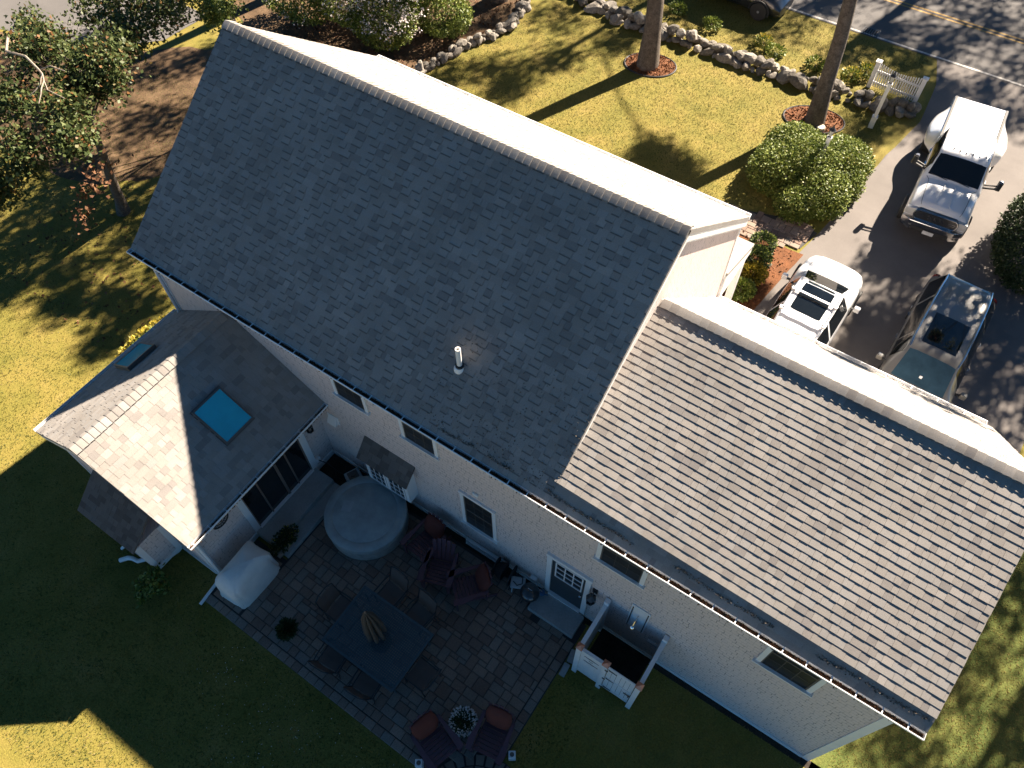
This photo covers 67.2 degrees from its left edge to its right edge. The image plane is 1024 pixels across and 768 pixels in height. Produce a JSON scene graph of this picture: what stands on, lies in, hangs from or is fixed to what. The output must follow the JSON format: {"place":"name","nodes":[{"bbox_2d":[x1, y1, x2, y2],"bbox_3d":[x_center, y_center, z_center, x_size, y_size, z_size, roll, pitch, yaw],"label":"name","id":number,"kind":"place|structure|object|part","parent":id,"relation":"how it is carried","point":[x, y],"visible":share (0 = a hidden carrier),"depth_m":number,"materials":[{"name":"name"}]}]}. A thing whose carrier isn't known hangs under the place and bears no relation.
{"place":"outdoors","nodes":[
{"label":"outdoors","id":0,"kind":"place"},
{"bbox_2d":[0,0,199,46],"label":"side road","id":1,"kind":"structure","parent":0,"point":[55,8],"depth_m":31.35,"materials":[{"name":"grey asphalt"}]},
{"bbox_2d":[0,32,212,184],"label":"leaf litter ground","id":2,"kind":"structure","parent":0,"point":[182,64],"depth_m":27.82,"materials":[{"name":"soil"},{"name":"dry leaves"},{"name":"grass"}]},
{"bbox_2d":[163,0,248,33],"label":"young tree","id":3,"kind":"object","parent":2,"relation":"on","point":[217,12],"visible":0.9,"depth_m":23.57,"materials":[{"name":"green plant"}]},
{"bbox_2d":[205,509,585,767],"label":"patio","id":4,"kind":"structure","parent":0,"point":[507,649],"depth_m":17.45,"materials":[{"name":"grey stone"}]},
{"bbox_2d":[215,541,279,608],"bbox_3d":[-6.134,4.373,17.803,0.802,1.165,1.345,27,61,17],"label":"covered grill","id":5,"kind":"object","parent":4,"relation":"on","point":[247,575],"visible":1,"depth_m":17.46,"materials":[{"name":"fabric"}]},
{"bbox_2d":[274,616,298,641],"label":"potted plant","id":6,"kind":"object","parent":4,"relation":"on","point":[286,629],"visible":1,"depth_m":17.24,"materials":[{"name":"green plant"}]},
{"bbox_2d":[257,468,339,557],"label":"sunroom steps","id":7,"kind":"structure","parent":4,"relation":"on","point":[303,507],"depth_m":19.00,"materials":[{"name":"stone"}]},
{"bbox_2d":[267,523,299,558],"bbox_3d":[-5.446,3.714,18.386,0.544,0.526,0.942,29,62,18],"label":"potted plant","id":8,"kind":"object","parent":7,"relation":"on","point":[286,539],"visible":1,"depth_m":18.33,"materials":[{"name":"green plant"}]},
{"bbox_2d":[307,642,353,678],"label":"patio chair","id":9,"kind":"object","parent":4,"relation":"on","point":[332,658],"visible":0.85,"depth_m":16.81,"materials":[{"name":"black metal"}]},
{"bbox_2d":[315,583,361,631],"bbox_3d":[-3.925,5.031,17.384,0.710,1.016,0.612,29,62,18],"label":"patio chair","id":10,"kind":"object","parent":4,"relation":"on","point":[328,597],"visible":0.88,"depth_m":17.38,"materials":[{"name":"black metal"}]},
{"bbox_2d":[344,467,362,481],"bbox_3d":[-4.101,2.518,19.437,0.447,0.406,0.874,27,61,17],"label":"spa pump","id":11,"kind":"object","parent":4,"relation":"on","point":[353,474],"visible":0.41,"depth_m":19.39,"materials":[{"name":"grey plastic"}]},
{"bbox_2d":[343,664,387,704],"bbox_3d":[-3.128,6.429,16.457,0.612,1.016,0.710,24,60,15],"label":"patio chair","id":12,"kind":"object","parent":4,"relation":"on","point":[365,683],"visible":0.87,"depth_m":16.51,"materials":[{"name":"black metal"}]},
{"bbox_2d":[324,476,408,559],"bbox_3d":[-3.515,3.248,18.718,2.000,0.735,2.030,29,62,18],"label":"hot tub","id":13,"kind":"object","parent":4,"relation":"on","point":[366,517],"visible":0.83,"depth_m":18.36,"materials":[{"name":"grey plastic"}]},
{"bbox_2d":[361,611,391,652],"bbox_3d":[-2.958,5.211,16.462,0.480,2.340,0.480,9,57,6],"label":"patio umbrella","id":14,"kind":"object","parent":4,"relation":"on","point":[373,627],"visible":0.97,"depth_m":16.20,"materials":[{"name":"beige fabric"}]},
{"bbox_2d":[321,585,433,692],"bbox_3d":[-2.925,5.716,17.108,1.970,0.715,1.460,29,62,18],"label":"patio table","id":15,"kind":"object","parent":4,"relation":"on","point":[359,666],"visible":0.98,"depth_m":16.77,"materials":[{"name":"metal"}]},
{"bbox_2d":[374,566,409,616],"bbox_3d":[-2.713,4.720,17.578,0.612,1.016,0.710,34,63,20],"label":"patio chair","id":16,"kind":"object","parent":4,"relation":"on","point":[392,593],"visible":0.88,"depth_m":17.60,"materials":[{"name":"black metal"}]},
{"bbox_2d":[415,759,423,767],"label":"lantern block","id":17,"kind":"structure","parent":4,"relation":"on","point":[419,763],"depth_m":15.81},
{"bbox_2d":[401,588,437,638],"bbox_3d":[-2.046,5.135,17.299,0.612,1.016,0.710,36,64,21],"label":"patio chair","id":18,"kind":"object","parent":4,"relation":"on","point":[419,613],"visible":0.86,"depth_m":17.32,"materials":[{"name":"black metal"}]},
{"bbox_2d":[404,654,441,696],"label":"patio chair","id":19,"kind":"object","parent":4,"relation":"on","point":[421,674],"visible":1,"depth_m":16.64,"materials":[{"name":"black metal"}]},
{"bbox_2d":[399,512,451,568],"bbox_3d":[-2.015,3.661,18.285,0.840,0.984,1.038,34,63,21],"label":"adirondack chair","id":20,"kind":"object","parent":4,"relation":"on","point":[434,527],"visible":0.91,"depth_m":18.21,"materials":[{"name":"brown wood"}]},
{"bbox_2d":[409,709,463,767],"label":"adirondack chair","id":21,"kind":"object","parent":4,"relation":"on","point":[425,725],"visible":1,"depth_m":15.81,"materials":[{"name":"wood"}]},
{"bbox_2d":[417,538,458,593],"bbox_3d":[-1.666,4.196,17.930,0.840,0.984,1.038,12,58,8],"label":"adirondack chair","id":22,"kind":"object","parent":4,"relation":"on","point":[447,583],"visible":0.95,"depth_m":17.91,"materials":[{"name":"brown wood"}]},
{"bbox_2d":[448,705,477,737],"bbox_3d":[-1.019,7.108,16.191,0.641,0.680,0.638,29,62,18],"label":"flower pot","id":23,"kind":"object","parent":4,"relation":"on","point":[463,722],"visible":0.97,"depth_m":16.08,"materials":[{"name":"white plant"}]},
{"bbox_2d":[445,561,497,610],"bbox_3d":[-0.916,4.585,17.668,1.038,0.984,0.840,-15,58,-9],"label":"adirondack chair","id":24,"kind":"object","parent":4,"relation":"on","point":[482,577],"visible":0.96,"depth_m":17.66,"materials":[{"name":"brown wood"}]},
{"bbox_2d":[465,702,515,765],"bbox_3d":[-0.384,7.200,15.943,0.840,0.984,1.038,20,59,13],"label":"adirondack chair","id":25,"kind":"object","parent":4,"relation":"on","point":[498,719],"visible":1,"depth_m":15.86,"materials":[{"name":"wood"}]},
{"bbox_2d":[490,557,517,586],"bbox_3d":[-0.190,4.398,18.043,0.530,0.588,0.520,24,60,15],"label":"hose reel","id":26,"kind":"object","parent":4,"relation":"on","point":[499,569],"visible":1,"depth_m":17.91,"materials":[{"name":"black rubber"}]},
{"bbox_2d":[510,576,525,591],"bbox_3d":[0.141,4.687,17.944,0.340,0.420,0.280,7,57,5],"label":"plastic stool","id":27,"kind":"object","parent":4,"relation":"on","point":[516,580],"visible":0.81,"depth_m":17.78,"materials":[{"name":"plastic"}]},
{"bbox_2d":[508,574,522,589],"bbox_3d":[0.092,4.629,17.945,0.334,0.445,0.265,8,57,6],"label":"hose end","id":28,"kind":"object","parent":27,"relation":"on","point":[518,584],"visible":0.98,"depth_m":17.78,"materials":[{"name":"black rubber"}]},
{"bbox_2d":[520,583,539,602],"bbox_3d":[0.412,4.832,17.698,0.481,0.672,0.464,29,62,18],"label":"kettle grill","id":29,"kind":"object","parent":4,"relation":"on","point":[530,592],"visible":1,"depth_m":17.49,"materials":[{"name":"black paint"}]},
{"bbox_2d":[528,588,583,638],"bbox_3d":[1.019,5.255,17.722,1.200,0.190,0.595,29,62,18],"label":"stone step","id":30,"kind":"object","parent":4,"relation":"on","point":[559,615],"visible":0.83,"depth_m":17.61,"materials":[{"name":"stone"}]},
{"bbox_2d":[539,589,547,595],"bbox_3d":[0.712,4.826,17.805,0.276,0.148,0.130,29,62,18],"label":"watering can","id":31,"kind":"object","parent":30,"relation":"on","point":[542,592],"visible":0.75,"depth_m":17.77,"materials":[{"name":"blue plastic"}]},
{"bbox_2d":[0,0,1023,767],"bbox_3d":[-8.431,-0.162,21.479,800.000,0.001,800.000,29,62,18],"label":"lawn","id":32,"kind":"structure","parent":0,"point":[892,132],"depth_m":19.65,"materials":[{"name":"green plant"}]},
{"bbox_2d":[0,128,177,353],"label":"fallen leaves","id":33,"kind":"object","parent":32,"relation":"on","point":[27,282],"visible":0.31,"depth_m":23.68,"materials":[{"name":"brown plant"}]},
{"bbox_2d":[0,0,201,234],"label":"oak tree","id":34,"kind":"object","parent":32,"relation":"on","point":[31,42],"visible":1,"depth_m":20.35,"materials":[{"name":"green plant"}]},
{"bbox_2d":[116,314,165,356],"bbox_3d":[-9.853,-0.946,21.193,1.312,1.390,2.636,29,62,18],"label":"gold shrub","id":35,"kind":"object","parent":32,"relation":"on","point":[132,338],"visible":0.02,"depth_m":20.89,"materials":[{"name":"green plant"}]},
{"bbox_2d":[131,562,171,608],"bbox_3d":[-8.378,4.653,17.886,1.017,0.722,0.809,-29,61,-17],"label":"shrub","id":36,"kind":"object","parent":32,"relation":"on","point":[150,585],"visible":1,"depth_m":17.77,"materials":[{"name":"green plant"}]},
{"bbox_2d":[207,647,393,767],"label":"clover flowers","id":37,"kind":"object","parent":32,"relation":"on","point":[272,722],"visible":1,"depth_m":16.52,"materials":[{"name":"white plant"}]},
{"bbox_2d":[233,0,519,71],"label":"pine straw bed","id":38,"kind":"object","parent":32,"relation":"on","point":[259,15],"visible":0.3,"depth_m":30.60,"materials":[{"name":"brown plant"}]},
{"bbox_2d":[262,0,428,51],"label":"flowering shrub","id":39,"kind":"object","parent":38,"relation":"on","point":[368,19],"visible":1,"depth_m":28.77,"materials":[{"name":"green plant"}]},
{"bbox_2d":[415,0,474,38],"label":"shrub","id":40,"kind":"object","parent":38,"relation":"on","point":[461,23],"visible":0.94,"depth_m":29.50,"materials":[{"name":"green plant"}]},
{"bbox_2d":[414,0,530,73],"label":"stone edging","id":41,"kind":"object","parent":32,"relation":"on","point":[459,47],"visible":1,"depth_m":29.84,"materials":[{"name":"grey stone"}]},
{"bbox_2d":[490,0,507,3],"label":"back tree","id":42,"kind":"object","parent":32,"relation":"on","point":[498,1],"visible":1,"depth_m":31.49,"materials":[{"name":"brown plant"}]},
{"bbox_2d":[508,751,515,760],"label":"lantern block","id":43,"kind":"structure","parent":32,"relation":"on","point":[511,755],"depth_m":15.88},
{"bbox_2d":[33,20,1023,760],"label":"house","id":44,"kind":"structure","parent":32,"relation":"on","point":[557,364],"depth_m":14.47,"materials":[{"name":"grey"}]},
{"bbox_2d":[213,513,228,529],"bbox_3d":[-6.477,3.036,17.108,0.032,0.448,0.448,29,62,18],"label":"wall ornament","id":45,"kind":"object","parent":44,"relation":"attached to","point":[221,524],"depth_m":17.20,"materials":[{"name":"black metal"}]},
{"bbox_2d":[236,434,317,532],"bbox_3d":[-5.569,2.187,18.174,0.089,2.460,2.200,29,62,18],"label":"sliding door","id":46,"kind":"structure","parent":44,"relation":"in","point":[280,482],"depth_m":18.50,"materials":[{"name":"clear glass"}]},
{"bbox_2d":[306,424,313,433],"bbox_3d":[-4.816,1.003,18.167,0.238,0.342,0.202,29,62,18],"label":"wall lantern","id":47,"kind":"object","parent":44,"relation":"attached to","point":[310,430],"depth_m":18.24,"materials":[{"name":"black metal"}]},
{"bbox_2d":[329,377,370,416],"bbox_3d":[-3.440,0.078,15.965,1.020,1.269,0.079,29,62,18],"label":"window","id":48,"kind":"structure","parent":44,"relation":"in","point":[343,393],"depth_m":16.32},
{"bbox_2d":[356,436,418,502],"bbox_3d":[-2.884,2.065,17.961,1.460,1.513,0.428,29,62,18],"label":"garden window","id":49,"kind":"structure","parent":44,"relation":"in","point":[385,467],"depth_m":17.60,"materials":[{"name":"white glass"}]},
{"bbox_2d":[398,420,440,460],"bbox_3d":[-1.916,0.953,15.418,1.040,1.339,0.079,29,62,18],"label":"window","id":50,"kind":"structure","parent":44,"relation":"in","point":[410,435],"depth_m":15.78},
{"bbox_2d":[458,489,498,543],"bbox_3d":[-0.747,2.948,17.035,1.020,1.610,0.079,29,62,18],"label":"window","id":51,"kind":"structure","parent":44,"relation":"in","point":[479,517],"depth_m":17.06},
{"bbox_2d":[466,537,498,561],"bbox_3d":[-0.714,4.014,18.547,0.940,0.240,0.084,29,62,18],"label":"basement window","id":52,"kind":"structure","parent":44,"relation":"in","point":[471,543],"depth_m":18.53,"materials":[{"name":"grey glass"}]},
{"bbox_2d":[544,551,593,614],"bbox_3d":[1.194,4.419,16.864,1.110,2.300,0.099,29,62,18],"label":"door","id":53,"kind":"structure","parent":44,"relation":"in","point":[563,582],"depth_m":16.79,"materials":[{"name":"white wood"}]},
{"bbox_2d":[586,588,597,605],"bbox_3d":[1.675,4.472,16.155,0.230,0.391,0.273,29,62,18],"label":"wall lantern","id":54,"kind":"object","parent":44,"relation":"attached to","point":[591,599],"depth_m":16.07,"materials":[{"name":"black metal"}]},
{"bbox_2d":[592,543,648,589],"bbox_3d":[2.006,3.174,13.966,1.110,1.409,0.079,29,62,18],"label":"window","id":55,"kind":"structure","parent":44,"relation":"in","point":[618,564],"depth_m":14.34,"materials":[{"name":"white glass"}]},
{"bbox_2d":[752,646,826,697],"bbox_3d":[4.769,4.763,12.982,1.120,1.549,0.079,29,62,18],"label":"window","id":56,"kind":"structure","parent":44,"relation":"in","point":[780,666],"depth_m":13.34,"materials":[{"name":"white glass"}]},
{"bbox_2d":[559,662,569,676],"bbox_3d":[1.162,6.337,17.088,0.140,0.070,0.300,26,61,17],"label":"edging stone","id":57,"kind":"object","parent":32,"relation":"on","point":[564,669],"visible":1,"depth_m":17.06,"materials":[{"name":"stone"}]},
{"bbox_2d":[320,453,820,767],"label":"gravel bed","id":58,"kind":"object","parent":32,"relation":"on","point":[327,469],"visible":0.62,"depth_m":17.12,"materials":[{"name":"grey gravel"}]},
{"bbox_2d":[567,649,575,663],"bbox_3d":[1.344,6.096,17.244,0.140,0.070,0.300,22,59,14],"label":"edging stone","id":59,"kind":"object","parent":32,"relation":"on","point":[570,659],"visible":0.76,"depth_m":17.21,"materials":[{"name":"stone"}]},
{"bbox_2d":[571,598,669,708],"bbox_3d":[2.247,5.588,16.099,1.510,2.520,1.232,29,62,18],"label":"outdoor shower","id":60,"kind":"object","parent":32,"relation":"on","point":[612,663],"visible":1,"depth_m":16.30,"materials":[{"name":"white wood"}]},
{"bbox_2d":[625,54,674,75],"bbox_3d":[5.233,-12.114,29.152,1.919,0.078,1.493,29,62,18],"label":"mulch ring","id":61,"kind":"object","parent":32,"relation":"on","point":[644,73],"visible":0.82,"depth_m":29.03,"materials":[{"name":"brown wood"}]},
{"bbox_2d":[637,0,663,71],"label":"tall tree","id":62,"kind":"object","parent":61,"relation":"on","point":[648,55],"visible":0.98,"depth_m":28.26,"materials":[{"name":"brown plant"}]},
{"bbox_2d":[626,53,675,75],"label":"bark chips","id":63,"kind":"object","parent":61,"relation":"on","point":[658,67],"visible":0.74,"depth_m":29.06,"materials":[{"name":"brown wood"}]},
{"bbox_2d":[624,53,676,77],"bbox_3d":[5.234,-12.091,29.186,1.979,0.070,1.553,29,62,18],"label":"edging hoop","id":64,"kind":"object","parent":32,"relation":"on","point":[629,69],"visible":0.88,"depth_m":28.92,"materials":[{"name":"black rubber"}]},
{"bbox_2d":[668,0,687,15],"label":"flower clump","id":65,"kind":"object","parent":32,"relation":"on","point":[674,5],"visible":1,"depth_m":30.89,"materials":[{"name":"green plant"}]},
{"bbox_2d":[702,15,723,31],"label":"flower clump","id":66,"kind":"object","parent":32,"relation":"on","point":[710,18],"visible":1,"depth_m":30.28,"materials":[{"name":"green plant"}]},
{"bbox_2d":[574,0,921,118],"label":"stone wall","id":67,"kind":"structure","parent":32,"relation":"on","point":[725,54],"depth_m":28.89,"materials":[{"name":"grey stone"}]},
{"bbox_2d":[727,0,793,20],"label":"parked car","id":68,"kind":"object","parent":32,"relation":"on","point":[760,10],"visible":1,"depth_m":30.32,"materials":[{"name":"black paint"}]},
{"bbox_2d":[721,231,802,309],"bbox_3d":[2.565,-5.088,24.607,12.186,0.001,5.105,29,62,18],"label":"mulch bed","id":69,"kind":"object","parent":32,"relation":"on","point":[788,266],"visible":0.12,"depth_m":23.49,"materials":[{"name":"brown wood"}]},
{"bbox_2d":[725,276,757,302],"bbox_3d":[6.742,-2.784,22.753,0.979,0.661,0.933,29,62,18],"label":"porch shrub","id":70,"kind":"object","parent":69,"relation":"on","point":[749,290],"visible":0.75,"depth_m":22.60,"materials":[{"name":"green plant"}]},
{"bbox_2d":[741,260,769,286],"bbox_3d":[7.285,-3.337,23.119,0.905,0.636,0.948,29,62,18],"label":"porch shrub","id":71,"kind":"object","parent":69,"relation":"on","point":[760,278],"visible":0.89,"depth_m":22.99,"materials":[{"name":"green plant"}]},
{"bbox_2d":[745,243,772,271],"bbox_3d":[7.430,-3.801,23.346,0.964,0.822,0.977,29,62,18],"label":"porch shrub","id":72,"kind":"object","parent":69,"relation":"on","point":[764,251],"visible":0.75,"depth_m":23.16,"materials":[{"name":"green plant"}]},
{"bbox_2d":[748,229,778,255],"bbox_3d":[7.717,-4.329,23.727,0.912,0.765,0.945,29,62,18],"label":"porch shrub","id":73,"kind":"object","parent":69,"relation":"on","point":[770,239],"visible":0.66,"depth_m":23.58,"materials":[{"name":"green plant"}]},
{"bbox_2d":[752,32,774,49],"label":"flower clump","id":74,"kind":"object","parent":32,"relation":"on","point":[757,40],"visible":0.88,"depth_m":29.61,"materials":[{"name":"green plant"}]},
{"bbox_2d":[763,42,786,59],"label":"flower clump","id":75,"kind":"object","parent":32,"relation":"on","point":[771,46],"visible":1,"depth_m":29.29,"materials":[{"name":"green plant"}]},
{"bbox_2d":[745,120,875,225],"bbox_3d":[9.611,-7.032,24.884,3.826,1.708,4.225,29,62,18],"label":"bush","id":76,"kind":"object","parent":32,"relation":"on","point":[792,159],"visible":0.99,"depth_m":24.55,"materials":[{"name":"green plant"}]},
{"bbox_2d":[784,106,842,131],"bbox_3d":[10.714,-9.421,27.334,2.066,0.078,1.511,29,62,18],"label":"mulch ring","id":77,"kind":"object","parent":32,"relation":"on","point":[800,119],"visible":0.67,"depth_m":27.37,"materials":[{"name":"brown wood"}]},
{"bbox_2d":[783,105,843,131],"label":"bark chips","id":78,"kind":"object","parent":77,"relation":"on","point":[805,112],"visible":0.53,"depth_m":27.37,"materials":[{"name":"brown wood"}]},
{"bbox_2d":[816,125,825,131],"bbox_3d":[10.832,-8.976,27.030,0.340,0.140,0.340,29,62,18],"label":"rock","id":79,"kind":"object","parent":77,"relation":"on","point":[821,128],"visible":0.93,"depth_m":26.94,"materials":[{"name":"white stone"}]},
{"bbox_2d":[804,0,857,127],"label":"tall tree","id":80,"kind":"object","parent":77,"relation":"on","point":[816,114],"visible":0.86,"depth_m":25.95,"materials":[{"name":"brown plant"}]},
{"bbox_2d":[782,105,844,133],"bbox_3d":[10.714,-9.398,27.368,2.127,0.070,1.571,29,62,18],"label":"edging hoop","id":81,"kind":"object","parent":32,"relation":"on","point":[839,130],"visible":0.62,"depth_m":27.39,"materials":[{"name":"black rubber"}]},
{"bbox_2d":[803,54,824,71],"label":"flower clump","id":82,"kind":"object","parent":32,"relation":"on","point":[813,60],"visible":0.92,"depth_m":28.84,"materials":[{"name":"green plant"}]},
{"bbox_2d":[817,125,835,168],"bbox_3d":[9.998,-7.416,24.772,0.210,2.210,0.210,22,59,14],"label":"lamp post","id":83,"kind":"object","parent":32,"relation":"on","point":[831,133],"visible":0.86,"depth_m":24.19,"materials":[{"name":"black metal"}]},
{"bbox_2d":[840,65,863,83],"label":"flower clump","id":84,"kind":"object","parent":32,"relation":"on","point":[850,69],"visible":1,"depth_m":28.40,"materials":[{"name":"green plant"}]},
{"bbox_2d":[856,61,877,80],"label":"flower clump","id":85,"kind":"object","parent":32,"relation":"on","point":[865,65],"visible":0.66,"depth_m":28.52,"materials":[{"name":"green plant"}]},
{"bbox_2d":[867,71,896,128],"bbox_3d":[12.626,-9.673,26.234,0.210,2.210,0.210,22,59,14],"label":"lamp post","id":86,"kind":"object","parent":32,"relation":"on","point":[874,118],"visible":1,"depth_m":26.24,"materials":[{"name":"white metal"}]},
{"bbox_2d":[866,59,928,101],"bbox_3d":[13.819,-10.849,27.662,1.901,1.100,0.209,32,62,20],"label":"picket fence","id":87,"kind":"object","parent":32,"relation":"on","point":[919,86],"visible":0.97,"depth_m":27.66,"materials":[{"name":"white wood"}]},
{"bbox_2d":[989,193,1023,294],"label":"hedge shrub","id":88,"kind":"object","parent":32,"relation":"on","point":[1001,247],"visible":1,"depth_m":22.65,"materials":[{"name":"green plant"}]},
{"bbox_2d":[687,186,816,249],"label":"brick walkway","id":89,"kind":"structure","parent":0,"point":[795,236],"depth_m":24.40,"materials":[{"name":"brick"}]},
{"bbox_2d":[753,59,1023,453],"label":"driveway","id":90,"kind":"structure","parent":0,"point":[882,251],"depth_m":23.75,"materials":[{"name":"concrete"}]},
{"bbox_2d":[766,255,862,345],"bbox_3d":[8.321,-2.077,21.522,2.300,1.780,4.710,31,62,19],"label":"parked car","id":91,"kind":"object","parent":90,"relation":"on","point":[818,298],"visible":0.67,"depth_m":20.89,"materials":[{"name":"white paint"}]},
{"bbox_3d":[6.976,-1.798,20.813,0.278,0.547,0.840,31,62,19],"label":"side window","id":92,"kind":"part","parent":91,"relation":"part of","materials":[{"name":"black glass"}]},
{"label":"side window","id":93,"kind":"part","parent":91,"relation":"part of","materials":[{"name":"black glass"}]},
{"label":"side window","id":94,"kind":"part","parent":91,"relation":"part of","materials":[{"name":"black glass"}]},
{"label":"side window","id":95,"kind":"part","parent":91,"relation":"part of","materials":[{"name":"black glass"}]},
{"bbox_2d":[875,274,996,402],"bbox_3d":[11.395,-1.000,20.779,2.360,1.794,5.190,31,62,19],"label":"parked car","id":96,"kind":"object","parent":90,"relation":"on","point":[936,341],"visible":0.64,"depth_m":20.06,"materials":[{"name":"paint"}]},
{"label":"side window","id":97,"kind":"part","parent":96,"relation":"part of","materials":[{"name":"black glass"}]},
{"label":"side window","id":98,"kind":"part","parent":96,"relation":"part of","materials":[{"name":"black glass"}]},
{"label":"side window","id":99,"kind":"part","parent":96,"relation":"part of","materials":[{"name":"black glass"}]},
{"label":"side window","id":100,"kind":"part","parent":96,"relation":"part of","materials":[{"name":"black glass"}]},
{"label":"side window","id":101,"kind":"part","parent":96,"relation":"part of","materials":[{"name":"black glass"}]},
{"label":"side window","id":102,"kind":"part","parent":96,"relation":"part of","materials":[{"name":"black glass"}]},
{"bbox_2d":[896,95,1008,241],"bbox_3d":[14.251,-7.085,24.631,2.654,2.006,6.027,26,60,16],"label":"pickup truck","id":103,"kind":"object","parent":90,"relation":"on","point":[963,146],"visible":1,"depth_m":23.60,"materials":[{"name":"white paint"}]},
{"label":"side window","id":104,"kind":"part","parent":103,"relation":"part of","materials":[{"name":"black glass"}]},
{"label":"side window","id":105,"kind":"part","parent":103,"relation":"part of","materials":[{"name":"black glass"}]},
{"bbox_2d":[788,0,1023,87],"bbox_3d":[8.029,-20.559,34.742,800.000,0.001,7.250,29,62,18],"label":"road","id":106,"kind":"structure","parent":0,"point":[992,54],"depth_m":30.43,"materials":[{"name":"grey asphalt"}]},
{"bbox_2d":[860,26,880,37],"bbox_3d":[14.084,-13.811,30.241,0.660,0.012,0.540,29,62,18],"label":"drain grate","id":107,"kind":"object","parent":106,"relation":"on","point":[870,31],"visible":1,"depth_m":30.25,"materials":[{"name":"black metal"}]},
{"bbox_2d":[789,7,1023,86],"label":"white edge line","id":108,"kind":"object","parent":106,"relation":"on","point":[918,50],"depth_m":29.48,"materials":[{"name":"white paint"}]},
{"bbox_2d":[885,0,1023,43],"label":"yellow centre line","id":109,"kind":"object","parent":106,"relation":"on","point":[955,21],"depth_m":30.57,"materials":[{"name":"yellow paint"}]},
{"bbox_2d":[895,0,1023,40],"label":"yellow centre line","id":110,"kind":"object","parent":106,"relation":"on","point":[960,20],"depth_m":30.64,"materials":[{"name":"yellow paint"}]},
{"bbox_2d":[809,552,1023,767],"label":"side lawn","id":111,"kind":"structure","parent":0,"point":[823,761],"depth_m":16.45,"materials":[{"name":"green plant"}]}
]}

